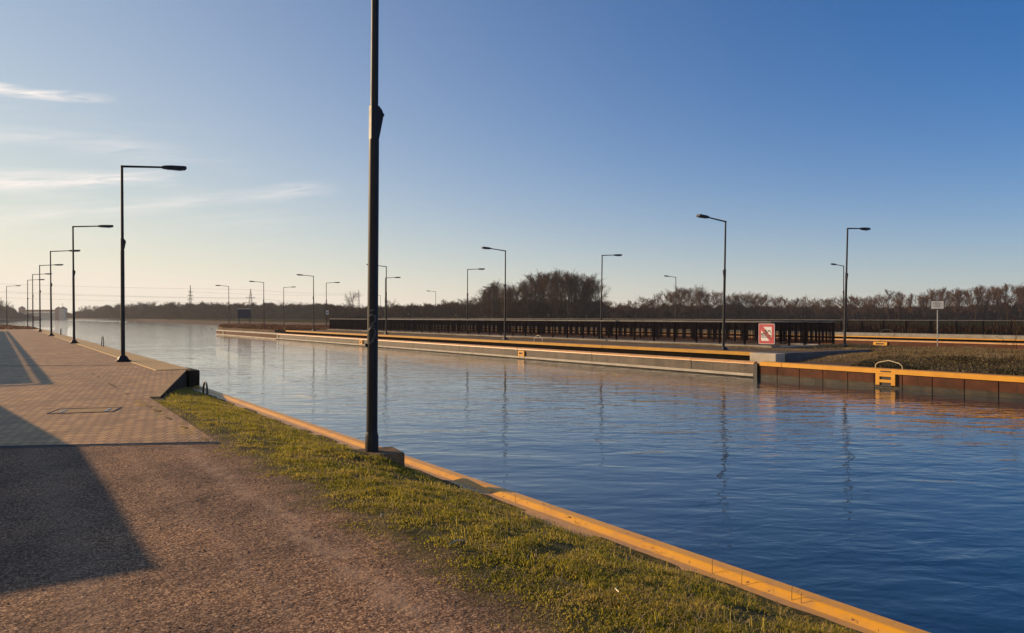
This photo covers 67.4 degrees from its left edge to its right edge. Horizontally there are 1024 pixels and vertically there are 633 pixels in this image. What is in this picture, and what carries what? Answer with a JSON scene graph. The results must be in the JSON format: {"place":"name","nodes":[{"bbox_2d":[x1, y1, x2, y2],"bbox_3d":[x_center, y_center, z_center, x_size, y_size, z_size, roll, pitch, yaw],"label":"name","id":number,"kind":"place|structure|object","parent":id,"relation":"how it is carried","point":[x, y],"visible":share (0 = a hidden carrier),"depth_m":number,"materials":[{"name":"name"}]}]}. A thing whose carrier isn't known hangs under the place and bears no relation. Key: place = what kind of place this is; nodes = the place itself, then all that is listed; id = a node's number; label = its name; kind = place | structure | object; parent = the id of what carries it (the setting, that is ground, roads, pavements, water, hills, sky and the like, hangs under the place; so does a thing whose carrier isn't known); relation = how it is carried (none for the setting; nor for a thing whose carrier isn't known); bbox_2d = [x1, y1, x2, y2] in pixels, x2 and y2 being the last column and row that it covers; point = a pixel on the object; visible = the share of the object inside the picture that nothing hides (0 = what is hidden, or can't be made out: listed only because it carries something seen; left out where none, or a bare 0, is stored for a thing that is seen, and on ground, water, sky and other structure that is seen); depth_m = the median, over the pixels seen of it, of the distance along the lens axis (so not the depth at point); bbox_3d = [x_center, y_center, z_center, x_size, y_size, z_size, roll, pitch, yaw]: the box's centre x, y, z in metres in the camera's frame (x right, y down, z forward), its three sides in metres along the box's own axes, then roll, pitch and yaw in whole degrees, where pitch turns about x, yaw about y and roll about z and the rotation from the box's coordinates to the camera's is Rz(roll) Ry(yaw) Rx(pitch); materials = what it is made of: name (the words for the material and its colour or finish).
{"place":"outdoors","nodes":[
{"label":"outdoors","id":0,"kind":"place"},
{"bbox_2d":[0,319,41,320],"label":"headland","id":1,"kind":"structure","parent":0,"point":[17,319],"depth_m":526.55,"materials":[{"name":"soil"}]},
{"bbox_2d":[0,304,38,318],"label":"headland scrub","id":2,"kind":"object","parent":1,"relation":"on","point":[3,314],"visible":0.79,"depth_m":573.50,"materials":[{"name":"brown plant"}]},
{"bbox_2d":[19,303,66,318],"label":"flood gate","id":3,"kind":"structure","parent":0,"point":[58,312],"depth_m":898.00,"materials":[{"name":"concrete"}]},
{"bbox_2d":[0,329,214,445],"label":"paved promenade","id":4,"kind":"structure","parent":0,"point":[31,397],"depth_m":15.84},
{"bbox_2d":[37,264,62,331],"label":"lamp post","id":5,"kind":"object","parent":4,"relation":"on","point":[39,330],"visible":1,"depth_m":82.75,"materials":[{"name":"metal"}]},
{"bbox_2d":[48,250,79,335],"bbox_3d":[-38.136,-2.051,65.417,2.440,7.344,0.480,-1,0,-34],"label":"lamp post","id":6,"kind":"object","parent":4,"relation":"on","point":[51,334],"visible":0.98,"depth_m":64.82,"materials":[{"name":"metal"}]},
{"bbox_2d":[46,407,121,413],"bbox_3d":[-7.479,1.669,13.463,1.030,0.062,0.688,0,0,-16],"label":"manhole cover","id":7,"kind":"object","parent":4,"relation":"on","point":[84,410],"visible":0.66,"depth_m":13.44,"materials":[{"name":"metal"}]},
{"bbox_2d":[0,441,220,447],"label":"curb","id":8,"kind":"structure","parent":4,"relation":"in","point":[105,444],"depth_m":9.83,"materials":[{"name":"concrete"}]},
{"bbox_2d":[115,165,186,361],"bbox_3d":[-13.447,-2.047,28.661,2.440,7.344,0.480,0,0,-34],"label":"lamp post","id":9,"kind":"object","parent":4,"relation":"on","point":[122,357],"visible":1,"depth_m":28.08,"materials":[{"name":"metal"}]},
{"bbox_2d":[67,318,393,329],"bbox_3d":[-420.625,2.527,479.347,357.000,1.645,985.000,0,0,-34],"label":"bank slope","id":10,"kind":"structure","parent":0,"point":[204,322],"depth_m":308.66,"materials":[{"name":"soil"}]},
{"bbox_2d":[0,444,576,632],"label":"gravel path","id":11,"kind":"structure","parent":0,"point":[405,592],"depth_m":5.21,"materials":[{"name":"grey gravel"}]},
{"bbox_2d":[91,373,866,632],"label":"verge ground","id":12,"kind":"structure","parent":0,"point":[423,552],"depth_m":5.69,"materials":[{"name":"green plant"}]},
{"bbox_2d":[353,446,404,465],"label":"foundation block","id":13,"kind":"structure","parent":12,"relation":"on","point":[395,454],"depth_m":9.88,"materials":[{"name":"concrete"}]},
{"bbox_2d":[365,0,383,451],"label":"lamp post","id":14,"kind":"object","parent":13,"relation":"on","point":[376,114],"visible":1,"depth_m":9.94,"materials":[{"name":"metal"}]},
{"bbox_2d":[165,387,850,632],"bbox_3d":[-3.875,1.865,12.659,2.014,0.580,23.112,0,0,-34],"label":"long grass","id":15,"kind":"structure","parent":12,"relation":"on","point":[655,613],"depth_m":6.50,"materials":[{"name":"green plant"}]},
{"bbox_2d":[0,319,1023,632],"bbox_3d":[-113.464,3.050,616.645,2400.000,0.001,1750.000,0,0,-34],"label":"water","id":16,"kind":"structure","parent":0,"point":[902,505],"depth_m":17.61,"materials":[{"name":"blue liquid"}]},
{"bbox_2d":[216,330,276,338],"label":"tip wall","id":17,"kind":"structure","parent":16,"relation":"in","point":[269,335],"depth_m":115.20,"materials":[{"name":"concrete"}]},
{"bbox_2d":[276,333,757,376],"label":"guide wall","id":18,"kind":"structure","parent":16,"relation":"in","point":[742,368],"depth_m":50.36,"materials":[{"name":"concrete"}]},
{"bbox_2d":[750,352,784,362],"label":"corner block","id":19,"kind":"structure","parent":18,"relation":"on","point":[759,357],"depth_m":38.61,"materials":[{"name":"concrete"}]},
{"bbox_2d":[420,330,1023,348],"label":"guide wall","id":20,"kind":"structure","parent":16,"relation":"in","point":[912,343],"depth_m":72.01,"materials":[{"name":"concrete"}]},
{"bbox_2d":[760,366,1023,398],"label":"sheet pile wall","id":21,"kind":"structure","parent":16,"relation":"in","point":[1005,389],"depth_m":31.86,"materials":[{"name":"metal"}]},
{"bbox_2d":[760,361,1023,382],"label":"yellow coping","id":22,"kind":"object","parent":21,"relation":"on","point":[1007,378],"visible":1,"depth_m":32.12,"materials":[{"name":"orange paint"}]},
{"bbox_2d":[875,360,902,386],"bbox_3d":[15.995,2.416,32.756,0.298,1.108,1.257,0,0,-34],"label":"quay ladder","id":23,"kind":"object","parent":22,"relation":"attached to","point":[881,379],"visible":1,"depth_m":32.69,"materials":[{"name":"yellow metal"}]},
{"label":"quay wall","id":24,"kind":"object","parent":16,"relation":"in","visible":0},
{"bbox_2d":[34,329,189,370],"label":"promenade coping","id":25,"kind":"object","parent":24,"relation":"on","point":[152,364],"visible":0.54,"depth_m":31.57,"materials":[{"name":"beige concrete"}]},
{"bbox_2d":[69,225,112,342],"bbox_3d":[-26.009,-2.050,47.522,2.440,7.344,0.480,-1,0,-34],"label":"lamp post","id":26,"kind":"object","parent":25,"relation":"on","point":[74,340],"visible":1,"depth_m":46.93,"materials":[{"name":"metal"}]},
{"bbox_2d":[0,0,1023,316],"label":"sky","id":27,"kind":"structure","parent":0,"point":[560,135],"materials":[{"name":"blue"}]},
{"bbox_2d":[296,330,811,352],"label":"island deck","id":28,"kind":"structure","parent":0,"point":[704,348],"depth_m":53.19,"materials":[{"name":"grey concrete"}]},
{"bbox_2d":[481,247,508,339],"bbox_3d":[-1.362,-1.817,61.217,2.440,7.365,0.480,0,0,-34],"label":"lamp post","id":29,"kind":"object","parent":28,"relation":"on","point":[504,338],"visible":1,"depth_m":61.71,"materials":[{"name":"metal"}]},
{"bbox_2d":[286,330,754,360],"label":"edge beam","id":30,"kind":"structure","parent":28,"relation":"attached to","point":[716,354],"depth_m":52.61,"materials":[{"name":"paint"}]},
{"bbox_2d":[696,214,728,349],"bbox_3d":[11.003,-1.826,42.156,2.440,7.365,0.480,1,0,-34],"label":"lamp post","id":31,"kind":"object","parent":28,"relation":"on","point":[723,347],"visible":0.98,"depth_m":42.65,"materials":[{"name":"metal"}]},
{"bbox_2d":[218,326,891,351],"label":"island ground","id":32,"kind":"structure","parent":0,"point":[284,331],"depth_m":65.98,"materials":[{"name":"soil"}]},
{"bbox_2d":[237,308,250,323],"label":"navy board","id":33,"kind":"object","parent":32,"relation":"on","point":[244,312],"visible":0.82,"depth_m":149.94,"materials":[{"name":"metal"}]},
{"bbox_2d":[219,323,360,329],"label":"russet plants","id":34,"kind":"object","parent":32,"relation":"on","point":[280,326],"visible":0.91,"depth_m":119.39,"materials":[{"name":"brown plant"}]},
{"bbox_2d":[322,330,744,347],"bbox_3d":[-6.634,1.904,75.801,1.000,0.092,72.800,0,0,-34],"label":"brown strip","id":35,"kind":"object","parent":32,"relation":"on","point":[561,340],"visible":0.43,"depth_m":57.48,"materials":[{"name":"soil"}]},
{"bbox_2d":[327,330,835,350],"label":"deck weeds","id":36,"kind":"object","parent":35,"relation":"on","point":[710,345],"visible":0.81,"depth_m":55.22,"materials":[{"name":"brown plant"}]},
{"bbox_2d":[327,329,780,347],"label":"railing kerb","id":37,"kind":"structure","parent":32,"relation":"on","point":[717,344],"depth_m":58.57,"materials":[{"name":"concrete"}]},
{"bbox_2d":[330,319,772,345],"bbox_3d":[-4.960,1.035,77.613,0.110,1.470,74.459,0,0,-34],"label":"railing","id":38,"kind":"object","parent":37,"relation":"on","point":[616,329],"visible":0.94,"depth_m":62.33,"materials":[{"name":"metal"}]},
{"bbox_2d":[759,324,774,343],"bbox_3d":[15.568,1.060,46.970,0.046,1.240,1.169,0,0,-34],"label":"no swimming sign","id":39,"kind":"object","parent":38,"relation":"attached to","point":[766,333],"visible":1,"depth_m":46.92,"materials":[{"name":"red metal"}]},
{"bbox_2d":[600,254,621,336],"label":"lamp post","id":40,"kind":"object","parent":32,"relation":"on","point":[602,290],"visible":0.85,"depth_m":66.28,"materials":[{"name":"metal"}]},
{"bbox_2d":[410,330,817,344],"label":"kerb","id":41,"kind":"structure","parent":32,"relation":"on","point":[706,340],"depth_m":56.99,"materials":[{"name":"concrete"}]},
{"bbox_2d":[393,319,832,343],"bbox_3d":[-0.291,1.085,81.959,0.110,1.530,76.459,0,0,-34],"label":"railing","id":42,"kind":"object","parent":41,"relation":"on","point":[606,327],"visible":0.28,"depth_m":64.68,"materials":[{"name":"metal"}]},
{"bbox_2d":[781,344,837,347],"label":"end kerb","id":43,"kind":"structure","parent":32,"relation":"on","point":[799,345],"depth_m":48.07,"materials":[{"name":"concrete"}]},
{"bbox_2d":[772,321,834,345],"bbox_3d":[18.454,1.058,48.446,6.280,1.505,0.110,0,0,-34],"label":"railing","id":44,"kind":"object","parent":43,"relation":"on","point":[820,332],"visible":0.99,"depth_m":48.37,"materials":[{"name":"metal"}]},
{"bbox_2d":[784,349,869,361],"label":"bank wall","id":45,"kind":"structure","parent":32,"relation":"on","point":[793,356],"depth_m":39.79,"materials":[{"name":"concrete"}]},
{"bbox_2d":[841,227,870,346],"bbox_3d":[20.815,-1.790,46.525,2.440,7.365,0.480,1,0,-34],"label":"lamp post","id":46,"kind":"object","parent":32,"relation":"on","point":[845,302],"visible":0.88,"depth_m":45.93,"materials":[{"name":"metal"}]},
{"bbox_2d":[787,352,1023,375],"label":"planted bank","id":47,"kind":"structure","parent":32,"relation":"on","point":[824,362],"depth_m":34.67,"materials":[{"name":"green plant"}]},
{"bbox_2d":[930,300,944,346],"bbox_3d":[26.002,0.479,46.932,0.765,2.941,0.096,0,0,34],"label":"notice board","id":48,"kind":"object","parent":47,"relation":"on","point":[936,304],"visible":0.98,"depth_m":46.92,"materials":[{"name":"metal"}]},
{"bbox_2d":[994,315,1022,364],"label":"bare shrub","id":49,"kind":"object","parent":47,"relation":"on","point":[1016,332],"visible":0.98,"depth_m":30.66,"materials":[{"name":"brown plant"}]},
{"bbox_2d":[129,317,1023,334],"bbox_3d":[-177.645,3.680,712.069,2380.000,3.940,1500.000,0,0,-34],"label":"bank","id":50,"kind":"structure","parent":0,"point":[865,322],"depth_m":262.68,"materials":[{"name":"brown plant"}]},
{"bbox_2d":[65,301,341,318],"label":"undergrowth","id":51,"kind":"object","parent":50,"relation":"on","point":[172,310],"visible":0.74,"depth_m":500.13,"materials":[{"name":"brown plant"}]},
{"bbox_2d":[344,291,361,317],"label":"bare tree","id":52,"kind":"object","parent":50,"relation":"on","point":[351,300],"visible":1,"depth_m":290.27,"materials":[{"name":"brown plant"}]},
{"bbox_2d":[482,280,501,317],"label":"bare tree","id":53,"kind":"object","parent":50,"relation":"on","point":[496,289],"visible":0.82,"depth_m":255.83,"materials":[{"name":"brown plant"}]},
{"bbox_2d":[496,283,517,317],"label":"bare tree","id":54,"kind":"object","parent":50,"relation":"on","point":[509,304],"visible":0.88,"depth_m":239.84,"materials":[{"name":"brown plant"}]},
{"bbox_2d":[512,279,537,317],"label":"bare tree","id":55,"kind":"object","parent":50,"relation":"on","point":[525,289],"visible":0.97,"depth_m":249.66,"materials":[{"name":"brown plant"}]},
{"bbox_2d":[521,272,543,314],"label":"bare tree","id":56,"kind":"object","parent":50,"relation":"on","point":[534,283],"visible":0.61,"depth_m":262.93,"materials":[{"name":"brown plant"}]},
{"bbox_2d":[520,274,550,317],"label":"bare tree","id":57,"kind":"object","parent":50,"relation":"on","point":[526,278],"visible":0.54,"depth_m":263.93,"materials":[{"name":"brown plant"}]},
{"bbox_2d":[529,272,550,318],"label":"bare tree","id":58,"kind":"object","parent":50,"relation":"on","point":[541,289],"visible":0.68,"depth_m":258.95,"materials":[{"name":"brown plant"}]},
{"bbox_2d":[539,269,566,319],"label":"bare tree","id":59,"kind":"object","parent":50,"relation":"on","point":[549,282],"visible":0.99,"depth_m":240.87,"materials":[{"name":"brown plant"}]},
{"bbox_2d":[539,270,571,318],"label":"bare tree","id":60,"kind":"object","parent":50,"relation":"on","point":[557,296],"visible":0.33,"depth_m":248.75,"materials":[{"name":"brown plant"}]},
{"bbox_2d":[558,271,583,316],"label":"bare tree","id":61,"kind":"object","parent":50,"relation":"on","point":[573,290],"visible":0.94,"depth_m":249.32,"materials":[{"name":"brown plant"}]},
{"bbox_2d":[562,272,588,318],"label":"bare tree","id":62,"kind":"object","parent":50,"relation":"on","point":[578,283],"visible":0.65,"depth_m":251.03,"materials":[{"name":"brown plant"}]},
{"bbox_2d":[575,278,597,318],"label":"bare tree","id":63,"kind":"object","parent":50,"relation":"on","point":[588,282],"visible":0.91,"depth_m":251.18,"materials":[{"name":"brown plant"}]},
{"bbox_2d":[578,274,597,314],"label":"bare tree","id":64,"kind":"object","parent":50,"relation":"on","point":[593,296],"visible":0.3,"depth_m":264.98,"materials":[{"name":"brown plant"}]},
{"bbox_2d":[590,277,610,314],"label":"bare tree","id":65,"kind":"object","parent":50,"relation":"on","point":[597,290],"visible":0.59,"depth_m":271.49,"materials":[{"name":"brown plant"}]},
{"bbox_2d":[647,292,669,319],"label":"bare tree","id":66,"kind":"object","parent":50,"relation":"on","point":[657,300],"visible":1,"depth_m":290.49,"materials":[{"name":"brown plant"}]},
{"bbox_2d":[323,298,1023,320],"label":"wood undergrowth","id":67,"kind":"object","parent":50,"relation":"on","point":[414,311],"visible":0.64,"depth_m":306.14,"materials":[{"name":"brown plant"}]},
{"bbox_2d":[663,286,689,318],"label":"bare tree","id":68,"kind":"object","parent":50,"relation":"on","point":[679,291],"visible":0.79,"depth_m":294.18,"materials":[{"name":"brown plant"}]},
{"bbox_2d":[670,286,695,318],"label":"bare tree","id":69,"kind":"object","parent":50,"relation":"on","point":[679,297],"visible":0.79,"depth_m":292.20,"materials":[{"name":"brown plant"}]},
{"bbox_2d":[676,287,707,320],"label":"bare tree","id":70,"kind":"object","parent":50,"relation":"on","point":[691,300],"visible":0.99,"depth_m":283.07,"materials":[{"name":"brown plant"}]},
{"bbox_2d":[685,284,708,320],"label":"bare tree","id":71,"kind":"object","parent":50,"relation":"on","point":[698,295],"visible":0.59,"depth_m":306.77,"materials":[{"name":"brown plant"}]},
{"bbox_2d":[701,291,721,320],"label":"bare tree","id":72,"kind":"object","parent":50,"relation":"on","point":[709,297],"visible":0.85,"depth_m":310.40,"materials":[{"name":"brown plant"}]},
{"bbox_2d":[741,291,764,316],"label":"bare tree","id":73,"kind":"object","parent":50,"relation":"on","point":[747,296],"visible":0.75,"depth_m":312.60,"materials":[{"name":"brown plant"}]},
{"bbox_2d":[521,321,1023,334],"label":"scrub","id":74,"kind":"object","parent":50,"relation":"on","point":[865,328],"visible":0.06,"depth_m":81.48,"materials":[{"name":"brown plant"}]},
{"bbox_2d":[788,298,807,318],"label":"bare tree","id":75,"kind":"object","parent":50,"relation":"on","point":[803,304],"visible":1,"depth_m":282.25,"materials":[{"name":"brown plant"}]},
{"bbox_2d":[881,289,897,320],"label":"bare tree","id":76,"kind":"object","parent":50,"relation":"on","point":[887,308],"visible":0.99,"depth_m":292.57,"materials":[{"name":"brown plant"}]},
{"bbox_2d":[893,292,905,320],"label":"bare tree","id":77,"kind":"object","parent":50,"relation":"on","point":[898,302],"visible":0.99,"depth_m":285.67,"materials":[{"name":"brown plant"}]},
{"bbox_2d":[905,292,917,319],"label":"bare tree","id":78,"kind":"object","parent":50,"relation":"on","point":[911,296],"visible":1,"depth_m":280.77,"materials":[{"name":"brown plant"}]},
{"bbox_2d":[915,293,929,319],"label":"bare tree","id":79,"kind":"object","parent":50,"relation":"on","point":[924,308],"visible":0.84,"depth_m":300.12,"materials":[{"name":"brown plant"}]},
{"bbox_2d":[927,289,940,315],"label":"bare tree","id":80,"kind":"object","parent":50,"relation":"on","point":[931,294],"visible":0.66,"depth_m":283.12,"materials":[{"name":"brown plant"}]},
{"bbox_2d":[936,287,951,319],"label":"bare tree","id":81,"kind":"object","parent":50,"relation":"on","point":[945,299],"visible":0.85,"depth_m":306.29,"materials":[{"name":"brown plant"}]},
{"bbox_2d":[950,290,967,319],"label":"bare tree","id":82,"kind":"object","parent":50,"relation":"on","point":[957,297],"visible":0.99,"depth_m":284.75,"materials":[{"name":"brown plant"}]},
{"bbox_2d":[946,287,978,319],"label":"bare tree","id":83,"kind":"object","parent":50,"relation":"on","point":[950,293],"visible":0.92,"depth_m":285.20,"materials":[{"name":"brown plant"}]},
{"bbox_2d":[961,289,974,319],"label":"bare tree","id":84,"kind":"object","parent":50,"relation":"on","point":[969,303],"visible":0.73,"depth_m":297.46,"materials":[{"name":"brown plant"}]},
{"bbox_2d":[967,286,985,319],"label":"bare tree","id":85,"kind":"object","parent":50,"relation":"on","point":[977,290],"visible":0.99,"depth_m":285.42,"materials":[{"name":"brown plant"}]},
{"bbox_2d":[979,288,993,319],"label":"bare tree","id":86,"kind":"object","parent":50,"relation":"on","point":[987,300],"visible":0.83,"depth_m":295.81,"materials":[{"name":"brown plant"}]},
{"bbox_2d":[990,285,1008,319],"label":"bare tree","id":87,"kind":"object","parent":50,"relation":"on","point":[997,297],"visible":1,"depth_m":281.65,"materials":[{"name":"brown plant"}]},
{"bbox_2d":[988,286,1018,319],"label":"bare tree","id":88,"kind":"object","parent":50,"relation":"on","point":[1009,301],"visible":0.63,"depth_m":287.98,"materials":[{"name":"brown plant"}]},
{"bbox_2d":[999,282,1016,319],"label":"bare tree","id":89,"kind":"object","parent":50,"relation":"on","point":[1005,294],"visible":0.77,"depth_m":287.66,"materials":[{"name":"brown plant"}]},
{"bbox_2d":[1012,286,1023,319],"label":"bare tree","id":90,"kind":"object","parent":50,"relation":"on","point":[1019,298],"visible":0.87,"depth_m":288.92,"materials":[{"name":"brown plant"}]},
{"bbox_2d":[795,343,1016,350],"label":"plateau grass","id":91,"kind":"structure","parent":0,"point":[852,346],"depth_m":44.91,"materials":[{"name":"green plant"}]},
{"bbox_2d":[789,348,1023,368],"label":"dry grass","id":92,"kind":"structure","parent":0,"point":[967,352],"depth_m":34.99,"materials":[{"name":"beige plant"}]},
{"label":"far bank deck","id":93,"kind":"structure","parent":0,"visible":0},
{"bbox_2d":[496,326,1023,339],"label":"kerb","id":94,"kind":"structure","parent":93,"relation":"on","point":[979,336],"depth_m":75.08,"materials":[{"name":"concrete"}]},
{"bbox_2d":[382,318,525,325],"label":"railing","id":95,"kind":"object","parent":94,"relation":"on","point":[476,318],"visible":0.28,"depth_m":144.73,"materials":[{"name":"metal"}]},
{"bbox_2d":[526,318,930,333],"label":"railing","id":96,"kind":"object","parent":94,"relation":"on","point":[850,325],"visible":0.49,"depth_m":83.53,"materials":[{"name":"metal"}]},
{"bbox_2d":[930,320,1023,334],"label":"railing","id":97,"kind":"object","parent":94,"relation":"on","point":[961,325],"visible":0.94,"depth_m":72.80,"materials":[{"name":"metal"}]},
{"bbox_2d":[496,328,1023,342],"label":"shadow gap wall","id":98,"kind":"structure","parent":93,"relation":"attached to","point":[956,340],"depth_m":72.61,"materials":[{"name":"metal"}]},
{"bbox_2d":[518,328,1023,340],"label":"edge beam","id":99,"kind":"structure","parent":98,"relation":"on","point":[911,337],"depth_m":72.21,"materials":[{"name":"yellow paint"}]},
{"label":"planted ground","id":100,"kind":"structure","parent":0,"visible":0},
{"bbox_2d":[0,324,36,328],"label":"russet strip","id":101,"kind":"object","parent":100,"relation":"on","point":[4,326],"visible":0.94,"depth_m":104.75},
{"bbox_3d":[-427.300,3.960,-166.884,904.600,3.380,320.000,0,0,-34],"label":"ground","id":102,"kind":"structure","parent":0,"visible":0},
{"bbox_2d":[150,367,199,397],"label":"retaining wall","id":103,"kind":"structure","parent":102,"relation":"on","point":[179,379],"depth_m":21.41,"materials":[{"name":"concrete"}]},
{"bbox_3d":[-1.734,3.800,11.367,0.310,2.700,28.800,0,0,-34],"label":"near sheet pile wall","id":104,"kind":"object","parent":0,"visible":0},
{"bbox_2d":[186,385,929,632],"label":"steel coping","id":105,"kind":"object","parent":104,"relation":"on","point":[854,618],"visible":0.62,"depth_m":7.03,"materials":[{"name":"orange paint"}]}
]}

